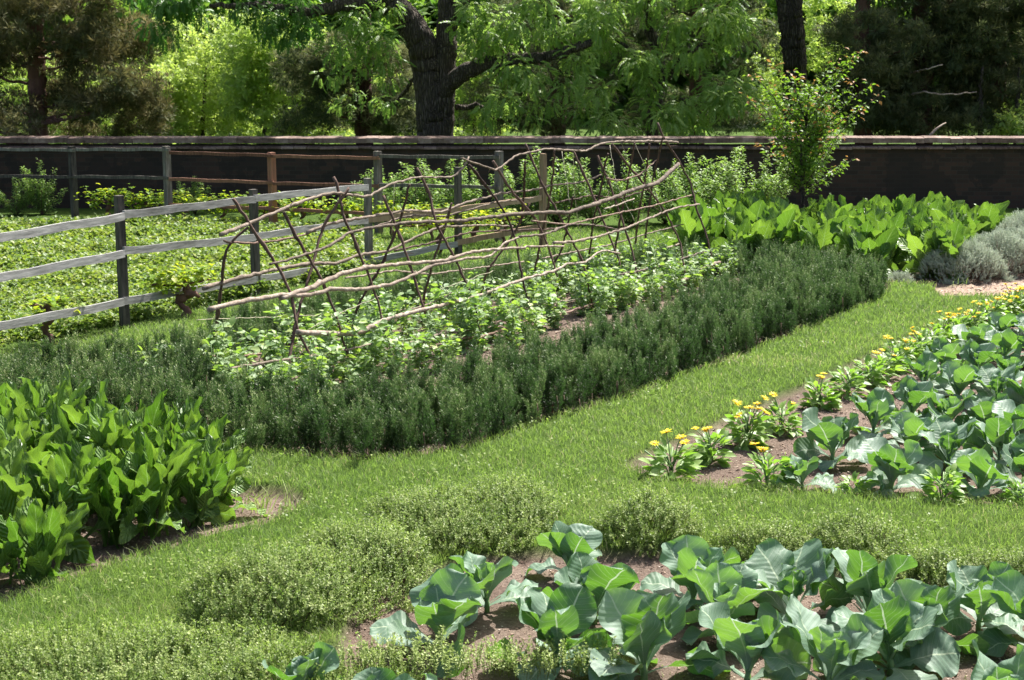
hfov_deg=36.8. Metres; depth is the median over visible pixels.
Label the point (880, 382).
calendula plant
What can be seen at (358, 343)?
pea plant
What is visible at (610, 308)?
pea plant
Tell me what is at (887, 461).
cabbage plant
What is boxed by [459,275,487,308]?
pea plant
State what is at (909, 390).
cabbage plant
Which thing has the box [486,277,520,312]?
pea plant
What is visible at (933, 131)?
dead branch
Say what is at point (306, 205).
grape vine
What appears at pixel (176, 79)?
leafy tree
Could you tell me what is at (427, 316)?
pea plant
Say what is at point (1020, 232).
santolina mound
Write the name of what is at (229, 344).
pea plant
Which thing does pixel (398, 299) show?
pea plant
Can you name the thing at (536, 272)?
pea plant
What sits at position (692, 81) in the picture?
leafy tree
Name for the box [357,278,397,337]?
pea plant
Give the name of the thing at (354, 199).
currant bush
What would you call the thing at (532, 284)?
pea plant
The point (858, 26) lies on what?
cedar tree
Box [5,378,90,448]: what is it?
horseradish plant
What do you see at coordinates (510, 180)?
currant bush
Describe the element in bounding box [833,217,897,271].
horseradish plant
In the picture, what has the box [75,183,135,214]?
grape vine
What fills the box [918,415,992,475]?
cabbage plant
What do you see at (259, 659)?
thyme mound
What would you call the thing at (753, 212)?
horseradish plant
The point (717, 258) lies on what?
pea plant
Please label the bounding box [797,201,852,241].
horseradish plant
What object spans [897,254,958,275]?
horseradish plant
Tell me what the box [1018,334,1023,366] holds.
cabbage plant
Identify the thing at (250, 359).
pea plant
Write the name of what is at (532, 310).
pea plant
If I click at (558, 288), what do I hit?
pea plant
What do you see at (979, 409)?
cabbage plant
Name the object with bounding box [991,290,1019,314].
calendula plant
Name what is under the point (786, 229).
horseradish plant
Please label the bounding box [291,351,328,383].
pea plant
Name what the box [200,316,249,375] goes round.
pea plant
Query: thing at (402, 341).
pea plant
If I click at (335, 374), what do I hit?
pea plant
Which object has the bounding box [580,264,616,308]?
pea plant
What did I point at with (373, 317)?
pea plant
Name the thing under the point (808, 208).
horseradish plant
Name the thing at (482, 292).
pea plant
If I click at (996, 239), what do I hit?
santolina mound
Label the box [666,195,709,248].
horseradish plant
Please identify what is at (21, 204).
currant bush
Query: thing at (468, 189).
currant bush
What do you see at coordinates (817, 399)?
calendula plant
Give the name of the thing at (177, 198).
grape vine
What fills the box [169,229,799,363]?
rosemary hedge
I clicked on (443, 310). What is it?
pea plant
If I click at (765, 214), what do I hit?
horseradish plant
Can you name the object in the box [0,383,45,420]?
horseradish plant
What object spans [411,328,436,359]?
pea plant
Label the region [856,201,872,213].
horseradish plant
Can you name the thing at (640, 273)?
pea plant
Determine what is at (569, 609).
cabbage plant
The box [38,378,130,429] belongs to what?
horseradish plant
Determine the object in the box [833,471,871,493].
calendula plant
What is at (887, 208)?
horseradish plant
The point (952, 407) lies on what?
cabbage plant
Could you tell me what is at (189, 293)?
grape vine
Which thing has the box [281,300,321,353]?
pea plant
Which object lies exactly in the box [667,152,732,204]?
currant bush
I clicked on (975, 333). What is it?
cabbage plant
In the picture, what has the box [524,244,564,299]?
pea plant
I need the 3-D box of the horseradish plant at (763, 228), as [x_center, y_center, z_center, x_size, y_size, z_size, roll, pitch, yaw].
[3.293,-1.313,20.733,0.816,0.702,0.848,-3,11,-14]
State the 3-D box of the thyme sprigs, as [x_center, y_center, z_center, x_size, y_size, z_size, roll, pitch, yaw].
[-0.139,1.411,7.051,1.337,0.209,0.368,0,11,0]
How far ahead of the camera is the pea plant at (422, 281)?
16.39 m
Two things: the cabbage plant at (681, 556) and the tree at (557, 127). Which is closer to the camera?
the cabbage plant at (681, 556)
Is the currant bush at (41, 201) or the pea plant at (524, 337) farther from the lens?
the currant bush at (41, 201)
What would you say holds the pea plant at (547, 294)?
on the ground at (494, 618)
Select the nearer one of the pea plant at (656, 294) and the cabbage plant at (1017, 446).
the cabbage plant at (1017, 446)
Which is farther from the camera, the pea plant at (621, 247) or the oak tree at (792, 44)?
the oak tree at (792, 44)
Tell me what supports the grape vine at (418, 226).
on the ground at (494, 618)
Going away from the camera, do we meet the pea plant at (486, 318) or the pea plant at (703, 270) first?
the pea plant at (486, 318)
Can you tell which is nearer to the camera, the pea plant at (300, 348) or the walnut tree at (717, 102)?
the pea plant at (300, 348)
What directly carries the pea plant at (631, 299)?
on the ground at (494, 618)
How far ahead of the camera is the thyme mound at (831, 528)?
8.70 m
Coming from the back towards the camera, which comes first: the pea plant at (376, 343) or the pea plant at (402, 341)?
the pea plant at (402, 341)
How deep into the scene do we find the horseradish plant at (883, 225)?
20.08 m
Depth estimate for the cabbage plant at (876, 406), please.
11.51 m
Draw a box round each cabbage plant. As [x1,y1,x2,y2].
[262,642,342,679]
[353,667,395,679]
[370,563,481,677]
[394,673,437,679]
[449,549,537,626]
[487,582,611,679]
[525,521,602,576]
[541,551,639,624]
[588,587,720,679]
[640,535,758,611]
[678,562,773,644]
[686,602,811,679]
[744,538,854,630]
[760,594,886,679]
[776,453,836,491]
[793,407,868,471]
[813,588,960,679]
[819,547,921,620]
[847,387,906,438]
[856,437,933,497]
[880,375,937,418]
[880,579,989,669]
[888,411,935,453]
[892,351,953,394]
[915,338,964,374]
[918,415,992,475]
[921,388,980,429]
[934,361,981,399]
[943,560,1023,637]
[945,338,1001,382]
[950,448,1023,498]
[952,323,993,354]
[954,389,1008,440]
[962,417,1023,465]
[970,363,1022,406]
[970,638,1023,679]
[979,328,1023,358]
[980,570,1023,656]
[987,312,1020,331]
[988,351,1023,389]
[991,433,1023,493]
[992,399,1023,453]
[1003,377,1023,405]
[1011,313,1023,335]
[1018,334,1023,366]
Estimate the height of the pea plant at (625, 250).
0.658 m
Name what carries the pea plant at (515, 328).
on the ground at (494, 618)
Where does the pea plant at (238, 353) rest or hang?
on the ground at (494, 618)
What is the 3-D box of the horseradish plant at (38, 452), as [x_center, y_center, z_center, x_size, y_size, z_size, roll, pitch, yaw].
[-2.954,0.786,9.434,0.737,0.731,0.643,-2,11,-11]
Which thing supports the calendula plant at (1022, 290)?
on the ground at (494, 618)
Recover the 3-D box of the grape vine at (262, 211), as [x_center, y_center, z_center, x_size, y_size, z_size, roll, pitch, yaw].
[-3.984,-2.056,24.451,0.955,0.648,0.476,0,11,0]
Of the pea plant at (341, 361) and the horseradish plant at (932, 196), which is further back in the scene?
the horseradish plant at (932, 196)
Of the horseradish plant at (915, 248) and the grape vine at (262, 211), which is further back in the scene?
the grape vine at (262, 211)
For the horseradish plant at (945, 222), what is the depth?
20.43 m
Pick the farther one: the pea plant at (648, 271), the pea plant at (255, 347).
the pea plant at (648, 271)
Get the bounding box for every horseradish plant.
[0,375,68,401]
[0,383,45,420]
[0,392,4,415]
[0,407,32,441]
[0,410,75,472]
[0,436,95,563]
[0,443,138,555]
[0,496,89,588]
[0,519,37,586]
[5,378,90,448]
[10,364,86,410]
[32,392,157,524]
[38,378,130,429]
[62,438,185,548]
[74,398,183,497]
[90,388,177,444]
[95,426,219,544]
[124,396,203,500]
[136,426,250,546]
[147,414,253,494]
[157,396,230,438]
[169,437,267,518]
[216,446,251,505]
[653,201,714,252]
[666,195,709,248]
[671,214,724,259]
[695,204,735,238]
[706,217,759,262]
[709,192,749,213]
[712,191,740,205]
[724,188,765,207]
[724,199,767,225]
[729,218,778,256]
[747,194,775,208]
[747,209,800,244]
[757,206,803,259]
[768,196,816,242]
[775,196,807,242]
[786,215,847,256]
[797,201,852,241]
[799,217,832,234]
[801,195,837,223]
[807,193,858,220]
[827,223,861,257]
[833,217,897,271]
[836,208,865,258]
[838,195,866,212]
[847,225,898,281]
[849,204,893,223]
[853,194,880,207]
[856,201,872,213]
[859,218,909,271]
[864,204,904,225]
[876,194,908,212]
[879,210,910,269]
[891,204,910,252]
[892,207,912,254]
[893,194,927,214]
[897,210,945,263]
[897,223,957,279]
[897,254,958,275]
[902,220,972,283]
[907,199,959,217]
[927,191,964,211]
[928,199,979,233]
[928,203,989,233]
[928,216,984,268]
[956,209,980,229]
[957,203,979,213]
[960,200,1009,234]
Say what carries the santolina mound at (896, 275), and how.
on the ground at (494, 618)
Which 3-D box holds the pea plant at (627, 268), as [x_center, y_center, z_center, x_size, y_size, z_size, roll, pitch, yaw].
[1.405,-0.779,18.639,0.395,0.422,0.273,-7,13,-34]
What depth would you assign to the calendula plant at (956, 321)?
15.45 m
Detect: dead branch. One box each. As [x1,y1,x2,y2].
[905,91,976,96]
[910,64,942,73]
[928,122,945,135]
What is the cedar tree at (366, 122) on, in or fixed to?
on the ground at (494, 618)
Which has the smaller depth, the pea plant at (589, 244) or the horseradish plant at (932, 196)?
the pea plant at (589, 244)
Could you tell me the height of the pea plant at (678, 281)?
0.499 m
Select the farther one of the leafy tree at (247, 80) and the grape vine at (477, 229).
the leafy tree at (247, 80)
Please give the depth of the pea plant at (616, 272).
18.38 m
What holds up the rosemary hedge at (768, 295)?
on the ground at (494, 618)
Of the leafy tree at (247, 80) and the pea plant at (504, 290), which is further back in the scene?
the leafy tree at (247, 80)
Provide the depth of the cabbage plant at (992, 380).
12.55 m
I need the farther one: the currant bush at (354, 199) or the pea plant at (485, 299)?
the currant bush at (354, 199)
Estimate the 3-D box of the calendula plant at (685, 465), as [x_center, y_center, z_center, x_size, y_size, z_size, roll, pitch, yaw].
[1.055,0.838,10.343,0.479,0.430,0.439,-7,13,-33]
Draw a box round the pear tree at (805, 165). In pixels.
[740,47,884,207]
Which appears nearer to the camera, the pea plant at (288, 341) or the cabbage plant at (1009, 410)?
the cabbage plant at (1009, 410)
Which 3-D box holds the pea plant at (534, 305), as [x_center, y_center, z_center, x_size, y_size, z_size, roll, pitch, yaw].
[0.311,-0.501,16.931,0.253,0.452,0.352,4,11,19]
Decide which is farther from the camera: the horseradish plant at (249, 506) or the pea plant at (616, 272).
the pea plant at (616, 272)
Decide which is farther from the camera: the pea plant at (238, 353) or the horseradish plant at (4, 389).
the pea plant at (238, 353)
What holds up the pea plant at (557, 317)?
on the ground at (494, 618)
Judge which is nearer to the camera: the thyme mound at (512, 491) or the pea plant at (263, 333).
the thyme mound at (512, 491)
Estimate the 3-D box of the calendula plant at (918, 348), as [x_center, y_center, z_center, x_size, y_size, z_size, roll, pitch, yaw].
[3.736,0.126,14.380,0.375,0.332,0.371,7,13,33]
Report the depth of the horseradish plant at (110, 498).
8.96 m
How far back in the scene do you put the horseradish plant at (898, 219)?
20.40 m
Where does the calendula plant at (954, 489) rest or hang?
on the ground at (494, 618)
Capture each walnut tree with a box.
[122,0,598,143]
[552,0,765,143]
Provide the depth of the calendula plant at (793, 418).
11.68 m
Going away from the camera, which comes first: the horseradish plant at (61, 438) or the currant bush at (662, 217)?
the horseradish plant at (61, 438)
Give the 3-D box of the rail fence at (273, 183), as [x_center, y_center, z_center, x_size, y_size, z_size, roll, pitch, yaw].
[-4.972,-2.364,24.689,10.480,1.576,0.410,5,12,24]
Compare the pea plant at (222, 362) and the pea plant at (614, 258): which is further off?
the pea plant at (614, 258)
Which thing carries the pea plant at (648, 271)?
on the ground at (494, 618)
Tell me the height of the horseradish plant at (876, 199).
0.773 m
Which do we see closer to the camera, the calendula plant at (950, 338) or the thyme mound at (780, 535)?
the thyme mound at (780, 535)
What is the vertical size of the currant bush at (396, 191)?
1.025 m
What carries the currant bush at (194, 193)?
on the ground at (494, 618)
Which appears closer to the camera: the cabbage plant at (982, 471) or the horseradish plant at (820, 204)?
the cabbage plant at (982, 471)
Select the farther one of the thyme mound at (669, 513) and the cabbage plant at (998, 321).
the cabbage plant at (998, 321)
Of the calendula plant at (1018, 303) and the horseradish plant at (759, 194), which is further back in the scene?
the horseradish plant at (759, 194)
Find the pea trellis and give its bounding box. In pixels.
[199,122,720,370]
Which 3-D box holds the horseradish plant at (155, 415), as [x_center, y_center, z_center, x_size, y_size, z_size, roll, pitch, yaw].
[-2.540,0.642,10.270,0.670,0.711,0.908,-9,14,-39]
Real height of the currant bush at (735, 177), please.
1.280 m
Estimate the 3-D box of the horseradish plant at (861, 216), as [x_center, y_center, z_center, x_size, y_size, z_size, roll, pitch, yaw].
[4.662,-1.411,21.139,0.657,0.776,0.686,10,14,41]
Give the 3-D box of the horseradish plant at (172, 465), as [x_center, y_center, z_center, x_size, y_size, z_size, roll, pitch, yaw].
[-2.098,0.863,9.213,0.723,0.660,0.730,-6,12,-31]
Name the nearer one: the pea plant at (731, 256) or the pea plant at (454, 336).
the pea plant at (454, 336)
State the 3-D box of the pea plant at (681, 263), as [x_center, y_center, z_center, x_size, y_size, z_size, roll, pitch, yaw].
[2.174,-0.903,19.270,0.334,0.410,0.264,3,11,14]
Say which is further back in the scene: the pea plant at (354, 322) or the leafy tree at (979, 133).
the leafy tree at (979, 133)
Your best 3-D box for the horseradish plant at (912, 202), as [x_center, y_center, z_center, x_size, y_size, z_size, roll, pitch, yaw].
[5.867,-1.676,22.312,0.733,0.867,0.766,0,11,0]
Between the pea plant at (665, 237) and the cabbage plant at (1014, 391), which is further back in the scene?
the pea plant at (665, 237)
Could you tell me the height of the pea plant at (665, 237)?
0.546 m
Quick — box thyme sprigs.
[337,625,626,679]
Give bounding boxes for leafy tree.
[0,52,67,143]
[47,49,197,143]
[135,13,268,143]
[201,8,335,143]
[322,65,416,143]
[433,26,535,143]
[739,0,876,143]
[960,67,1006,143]
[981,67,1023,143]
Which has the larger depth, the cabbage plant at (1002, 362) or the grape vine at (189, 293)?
the grape vine at (189, 293)
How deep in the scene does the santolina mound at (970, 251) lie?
19.24 m
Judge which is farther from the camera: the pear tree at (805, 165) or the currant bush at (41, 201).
the currant bush at (41, 201)
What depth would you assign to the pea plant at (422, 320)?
15.43 m
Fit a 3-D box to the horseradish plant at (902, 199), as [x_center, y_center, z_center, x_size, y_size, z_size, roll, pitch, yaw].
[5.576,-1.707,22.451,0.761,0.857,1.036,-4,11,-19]
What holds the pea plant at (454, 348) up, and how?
on the ground at (494, 618)
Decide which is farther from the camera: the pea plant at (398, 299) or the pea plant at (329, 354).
the pea plant at (398, 299)
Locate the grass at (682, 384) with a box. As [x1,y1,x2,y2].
[0,224,1023,679]
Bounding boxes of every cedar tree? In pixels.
[0,0,181,143]
[141,94,179,143]
[267,10,416,143]
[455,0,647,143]
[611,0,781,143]
[807,0,932,143]
[848,0,1011,143]
[921,0,1023,143]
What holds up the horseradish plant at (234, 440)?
on the ground at (494, 618)
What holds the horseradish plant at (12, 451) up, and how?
on the ground at (494, 618)
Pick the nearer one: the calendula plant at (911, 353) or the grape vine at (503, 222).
the calendula plant at (911, 353)
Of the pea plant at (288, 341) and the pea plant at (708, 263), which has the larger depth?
the pea plant at (708, 263)
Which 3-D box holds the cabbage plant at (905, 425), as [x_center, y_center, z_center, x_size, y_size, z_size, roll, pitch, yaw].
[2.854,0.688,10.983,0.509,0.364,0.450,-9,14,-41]
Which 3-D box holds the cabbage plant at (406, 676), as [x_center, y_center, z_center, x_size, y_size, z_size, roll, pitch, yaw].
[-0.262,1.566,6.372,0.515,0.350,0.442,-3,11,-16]
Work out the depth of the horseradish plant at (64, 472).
8.77 m
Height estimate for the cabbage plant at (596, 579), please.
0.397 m
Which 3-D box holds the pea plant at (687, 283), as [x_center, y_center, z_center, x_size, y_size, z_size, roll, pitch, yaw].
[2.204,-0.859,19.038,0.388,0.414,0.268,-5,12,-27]
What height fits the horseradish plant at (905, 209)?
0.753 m
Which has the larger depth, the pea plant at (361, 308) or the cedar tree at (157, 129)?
the cedar tree at (157, 129)
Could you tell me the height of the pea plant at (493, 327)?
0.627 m
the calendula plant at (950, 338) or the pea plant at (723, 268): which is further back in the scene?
the pea plant at (723, 268)
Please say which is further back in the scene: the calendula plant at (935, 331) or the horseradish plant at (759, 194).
the horseradish plant at (759, 194)
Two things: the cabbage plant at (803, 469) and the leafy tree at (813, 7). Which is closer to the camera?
the cabbage plant at (803, 469)
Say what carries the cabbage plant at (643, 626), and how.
on the ground at (494, 618)
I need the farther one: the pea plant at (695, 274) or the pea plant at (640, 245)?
the pea plant at (640, 245)
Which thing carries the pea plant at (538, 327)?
on the ground at (494, 618)
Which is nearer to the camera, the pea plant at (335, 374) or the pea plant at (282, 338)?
the pea plant at (335, 374)
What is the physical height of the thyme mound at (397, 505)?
0.309 m
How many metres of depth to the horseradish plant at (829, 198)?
22.43 m
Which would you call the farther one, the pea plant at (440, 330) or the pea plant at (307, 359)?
the pea plant at (440, 330)
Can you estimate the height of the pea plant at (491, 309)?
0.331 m
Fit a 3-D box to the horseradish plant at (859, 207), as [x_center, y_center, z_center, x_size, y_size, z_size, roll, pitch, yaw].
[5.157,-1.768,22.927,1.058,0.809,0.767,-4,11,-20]
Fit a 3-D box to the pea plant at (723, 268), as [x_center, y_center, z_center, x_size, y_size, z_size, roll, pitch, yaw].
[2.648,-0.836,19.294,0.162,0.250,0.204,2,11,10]
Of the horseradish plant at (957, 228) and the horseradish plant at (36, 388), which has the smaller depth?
the horseradish plant at (36, 388)
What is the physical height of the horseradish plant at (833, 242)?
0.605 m
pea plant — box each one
[136,340,166,366]
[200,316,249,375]
[203,339,254,385]
[213,324,250,368]
[224,336,251,373]
[234,361,259,401]
[237,306,291,373]
[245,351,257,371]
[248,339,300,379]
[259,330,275,366]
[259,354,305,388]
[266,346,288,373]
[271,298,305,357]
[271,332,303,362]
[271,357,297,395]
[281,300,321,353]
[287,337,338,386]
[288,337,317,378]
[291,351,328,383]
[297,362,326,403]
[300,335,328,353]
[313,337,336,366]
[315,330,345,387]
[317,302,337,340]
[317,302,349,357]
[320,312,367,381]
[332,327,364,364]
[336,327,352,366]
[338,361,358,386]
[339,300,374,342]
[342,318,356,348]
[343,295,372,338]
[349,352,373,382]
[352,300,383,349]
[353,302,404,375]
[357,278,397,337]
[364,278,417,335]
[364,324,411,380]
[365,332,387,359]
[369,325,400,367]
[396,296,423,332]
[399,314,419,334]
[399,333,406,352]
[403,321,418,341]
[403,321,434,374]
[409,298,420,326]
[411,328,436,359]
[412,315,454,371]
[413,303,438,331]
[414,275,448,322]
[421,299,442,345]
[427,302,440,328]
[427,318,455,352]
[429,283,480,354]
[431,285,449,319]
[432,281,455,319]
[435,305,459,330]
[440,327,464,360]
[443,333,459,356]
[445,277,468,318]
[448,271,483,318]
[454,281,491,344]
[457,306,492,351]
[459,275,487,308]
[462,280,506,340]
[472,304,491,330]
[474,279,487,310]
[482,283,524,336]
[484,297,496,322]
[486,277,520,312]
[496,288,511,309]
[498,269,518,301]
[499,295,526,346]
[508,272,527,299]
[515,271,551,307]
[517,270,538,300]
[517,288,546,338]
[518,282,529,305]
[518,313,533,343]
[519,290,533,317]
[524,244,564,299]
[528,263,558,281]
[529,277,552,310]
[531,260,553,270]
[531,299,554,334]
[533,281,560,327]
[541,296,566,329]
[548,259,564,290]
[548,268,558,286]
[555,263,580,292]
[556,284,569,306]
[559,254,577,286]
[567,266,602,315]
[570,256,610,311]
[570,264,595,301]
[570,282,579,303]
[574,238,599,260]
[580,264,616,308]
[583,243,610,276]
[588,255,613,278]
[590,275,610,317]
[592,255,640,304]
[597,248,621,270]
[600,272,622,313]
[602,267,632,310]
[603,259,617,293]
[604,245,623,265]
[608,230,646,266]
[615,259,644,306]
[620,237,650,256]
[620,257,642,285]
[624,281,643,299]
[633,261,665,304]
[633,272,644,296]
[638,246,675,295]
[643,232,672,252]
[643,262,653,282]
[644,274,666,300]
[657,257,688,292]
[664,257,695,297]
[674,252,697,281]
[680,254,705,284]
[685,255,701,290]
[688,242,718,279]
[691,260,705,285]
[696,250,728,282]
[706,247,723,274]
[716,242,738,272]
[718,266,729,278]
[724,244,744,274]
[727,256,738,276]
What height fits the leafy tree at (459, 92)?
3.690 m
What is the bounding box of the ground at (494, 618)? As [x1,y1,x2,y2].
[0,116,1023,679]
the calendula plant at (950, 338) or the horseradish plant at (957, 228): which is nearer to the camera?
the calendula plant at (950, 338)
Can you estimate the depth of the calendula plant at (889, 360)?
13.59 m
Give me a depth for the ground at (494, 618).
10.07 m
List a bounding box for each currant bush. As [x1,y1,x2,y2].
[0,177,34,214]
[20,159,67,214]
[174,176,210,213]
[346,173,373,215]
[360,165,425,219]
[399,159,473,223]
[445,161,481,218]
[487,153,549,224]
[520,146,602,222]
[558,156,634,224]
[597,148,651,225]
[641,158,689,223]
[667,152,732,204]
[700,146,778,199]
[739,150,792,199]
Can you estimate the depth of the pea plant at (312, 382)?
12.54 m
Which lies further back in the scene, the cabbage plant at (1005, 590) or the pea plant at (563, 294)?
the pea plant at (563, 294)
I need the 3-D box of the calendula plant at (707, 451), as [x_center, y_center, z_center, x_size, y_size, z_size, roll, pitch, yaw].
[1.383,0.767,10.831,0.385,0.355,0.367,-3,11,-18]
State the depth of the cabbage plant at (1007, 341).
14.18 m
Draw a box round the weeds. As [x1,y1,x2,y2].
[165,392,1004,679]
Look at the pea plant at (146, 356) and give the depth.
12.87 m
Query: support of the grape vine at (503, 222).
on the ground at (494, 618)
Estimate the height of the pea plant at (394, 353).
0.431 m
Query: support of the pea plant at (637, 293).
on the ground at (494, 618)
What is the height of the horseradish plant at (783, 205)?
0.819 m
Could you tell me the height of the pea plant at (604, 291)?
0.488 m
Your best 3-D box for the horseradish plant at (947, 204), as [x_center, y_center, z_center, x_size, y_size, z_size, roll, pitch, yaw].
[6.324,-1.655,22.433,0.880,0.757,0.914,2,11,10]
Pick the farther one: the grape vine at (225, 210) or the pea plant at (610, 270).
the grape vine at (225, 210)
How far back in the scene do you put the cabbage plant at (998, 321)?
15.25 m
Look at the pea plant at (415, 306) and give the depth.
16.14 m
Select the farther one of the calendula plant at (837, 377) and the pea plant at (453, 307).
the pea plant at (453, 307)
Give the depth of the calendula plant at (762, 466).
10.09 m
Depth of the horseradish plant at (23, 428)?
9.48 m
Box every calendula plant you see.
[638,428,705,483]
[686,426,736,471]
[722,395,777,451]
[728,442,800,490]
[756,391,802,437]
[798,372,842,411]
[823,364,871,400]
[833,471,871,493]
[850,354,891,388]
[864,349,904,381]
[878,335,913,375]
[886,338,917,364]
[897,336,930,361]
[906,463,968,504]
[908,326,937,355]
[913,325,946,352]
[928,316,957,343]
[936,310,968,337]
[949,307,977,329]
[961,300,987,329]
[972,300,994,326]
[979,297,1009,321]
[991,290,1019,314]
[997,476,1023,506]
[999,283,1023,314]
[1012,283,1023,302]
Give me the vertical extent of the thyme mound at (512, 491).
0.336 m
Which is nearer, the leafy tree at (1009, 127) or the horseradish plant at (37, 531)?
the horseradish plant at (37, 531)
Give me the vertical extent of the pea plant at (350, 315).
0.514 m
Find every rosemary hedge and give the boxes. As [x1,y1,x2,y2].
[0,238,888,460]
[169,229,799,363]
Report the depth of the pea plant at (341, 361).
13.98 m
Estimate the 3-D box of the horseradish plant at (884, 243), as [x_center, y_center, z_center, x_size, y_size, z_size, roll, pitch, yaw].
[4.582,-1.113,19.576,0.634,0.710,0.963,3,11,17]
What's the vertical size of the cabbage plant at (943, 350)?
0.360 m
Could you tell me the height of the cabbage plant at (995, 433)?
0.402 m
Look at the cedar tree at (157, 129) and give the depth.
30.52 m
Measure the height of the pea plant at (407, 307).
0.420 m
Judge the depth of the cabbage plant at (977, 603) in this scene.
7.67 m
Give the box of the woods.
[0,0,1023,125]
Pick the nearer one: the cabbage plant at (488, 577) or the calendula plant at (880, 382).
the cabbage plant at (488, 577)
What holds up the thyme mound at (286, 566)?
on the ground at (494, 618)
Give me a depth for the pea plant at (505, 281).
17.66 m
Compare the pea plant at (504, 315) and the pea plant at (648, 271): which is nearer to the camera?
the pea plant at (504, 315)
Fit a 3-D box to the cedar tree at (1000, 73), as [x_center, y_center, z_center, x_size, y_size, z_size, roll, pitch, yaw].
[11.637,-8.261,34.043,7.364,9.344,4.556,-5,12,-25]
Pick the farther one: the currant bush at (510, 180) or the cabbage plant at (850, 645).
the currant bush at (510, 180)
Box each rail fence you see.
[0,146,503,241]
[0,153,546,329]
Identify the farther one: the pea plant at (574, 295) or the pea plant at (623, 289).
the pea plant at (574, 295)
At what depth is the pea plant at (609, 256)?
18.11 m
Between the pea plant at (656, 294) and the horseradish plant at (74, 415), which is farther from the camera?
the pea plant at (656, 294)
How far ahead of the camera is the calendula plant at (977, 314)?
15.87 m
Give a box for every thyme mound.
[0,611,325,679]
[156,632,453,679]
[170,534,397,640]
[286,511,443,612]
[352,475,508,565]
[428,466,572,548]
[435,513,539,556]
[581,478,710,557]
[694,515,831,561]
[788,502,917,558]
[871,538,1023,587]
[977,545,1023,575]
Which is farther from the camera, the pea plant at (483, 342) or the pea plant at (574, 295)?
the pea plant at (574, 295)
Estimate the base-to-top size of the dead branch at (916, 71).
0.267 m
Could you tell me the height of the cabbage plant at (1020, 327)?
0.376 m
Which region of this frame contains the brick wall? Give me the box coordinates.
[0,135,1023,207]
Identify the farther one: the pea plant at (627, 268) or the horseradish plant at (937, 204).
the horseradish plant at (937, 204)
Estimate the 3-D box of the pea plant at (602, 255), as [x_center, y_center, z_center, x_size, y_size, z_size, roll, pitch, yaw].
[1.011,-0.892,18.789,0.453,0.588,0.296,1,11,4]
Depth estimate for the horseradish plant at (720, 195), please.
22.89 m
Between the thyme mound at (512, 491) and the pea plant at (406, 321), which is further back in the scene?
the pea plant at (406, 321)
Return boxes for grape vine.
[19,294,85,343]
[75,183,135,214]
[111,188,163,209]
[134,261,224,315]
[150,188,207,216]
[193,187,244,218]
[231,191,284,221]
[272,196,328,220]
[311,195,373,220]
[360,197,422,235]
[395,207,477,254]
[407,199,453,239]
[445,203,501,243]
[474,204,526,244]
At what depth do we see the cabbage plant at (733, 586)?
7.56 m
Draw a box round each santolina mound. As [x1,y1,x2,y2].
[886,270,915,283]
[913,237,1015,284]
[958,226,1023,279]
[983,208,1023,233]
[1004,226,1023,272]
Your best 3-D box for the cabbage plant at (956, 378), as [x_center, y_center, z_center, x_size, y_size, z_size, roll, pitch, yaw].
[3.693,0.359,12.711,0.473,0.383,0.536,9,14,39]
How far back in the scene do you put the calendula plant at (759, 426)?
11.28 m
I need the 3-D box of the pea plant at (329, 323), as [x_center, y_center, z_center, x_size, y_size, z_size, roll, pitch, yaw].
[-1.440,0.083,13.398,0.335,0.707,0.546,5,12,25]
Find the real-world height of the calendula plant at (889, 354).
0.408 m
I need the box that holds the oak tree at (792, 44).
[776,0,806,134]
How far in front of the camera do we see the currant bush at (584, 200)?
24.80 m
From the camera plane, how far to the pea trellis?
15.11 m
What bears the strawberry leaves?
on the ground at (494, 618)
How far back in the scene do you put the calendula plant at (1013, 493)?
9.75 m
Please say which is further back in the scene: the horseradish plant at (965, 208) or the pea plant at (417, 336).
the horseradish plant at (965, 208)
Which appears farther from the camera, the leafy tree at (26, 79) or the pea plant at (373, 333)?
the leafy tree at (26, 79)
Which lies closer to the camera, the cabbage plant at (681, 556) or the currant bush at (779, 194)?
the cabbage plant at (681, 556)
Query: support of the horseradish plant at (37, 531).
on the ground at (494, 618)
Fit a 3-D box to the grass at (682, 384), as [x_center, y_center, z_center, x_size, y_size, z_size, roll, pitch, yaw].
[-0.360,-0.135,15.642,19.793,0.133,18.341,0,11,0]
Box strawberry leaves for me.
[0,211,386,345]
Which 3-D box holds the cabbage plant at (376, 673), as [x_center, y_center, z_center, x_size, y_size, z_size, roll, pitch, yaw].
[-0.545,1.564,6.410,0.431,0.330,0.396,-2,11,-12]
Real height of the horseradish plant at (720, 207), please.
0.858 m
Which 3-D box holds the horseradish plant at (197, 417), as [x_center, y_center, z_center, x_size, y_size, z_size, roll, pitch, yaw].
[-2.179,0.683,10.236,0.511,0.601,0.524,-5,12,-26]
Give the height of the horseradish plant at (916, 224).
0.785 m
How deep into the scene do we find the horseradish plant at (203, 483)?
9.33 m
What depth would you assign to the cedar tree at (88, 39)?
29.67 m
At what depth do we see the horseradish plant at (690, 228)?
20.95 m
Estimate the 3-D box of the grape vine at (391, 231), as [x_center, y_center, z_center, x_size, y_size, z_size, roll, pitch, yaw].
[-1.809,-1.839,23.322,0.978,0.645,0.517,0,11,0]
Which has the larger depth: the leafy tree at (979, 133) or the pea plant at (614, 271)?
the leafy tree at (979, 133)
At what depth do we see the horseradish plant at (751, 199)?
22.46 m
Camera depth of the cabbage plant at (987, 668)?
6.51 m
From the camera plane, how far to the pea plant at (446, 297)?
16.59 m
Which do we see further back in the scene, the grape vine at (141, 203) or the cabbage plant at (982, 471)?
the grape vine at (141, 203)
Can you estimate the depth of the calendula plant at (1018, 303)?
16.94 m
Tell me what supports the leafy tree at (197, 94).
on the ground at (494, 618)

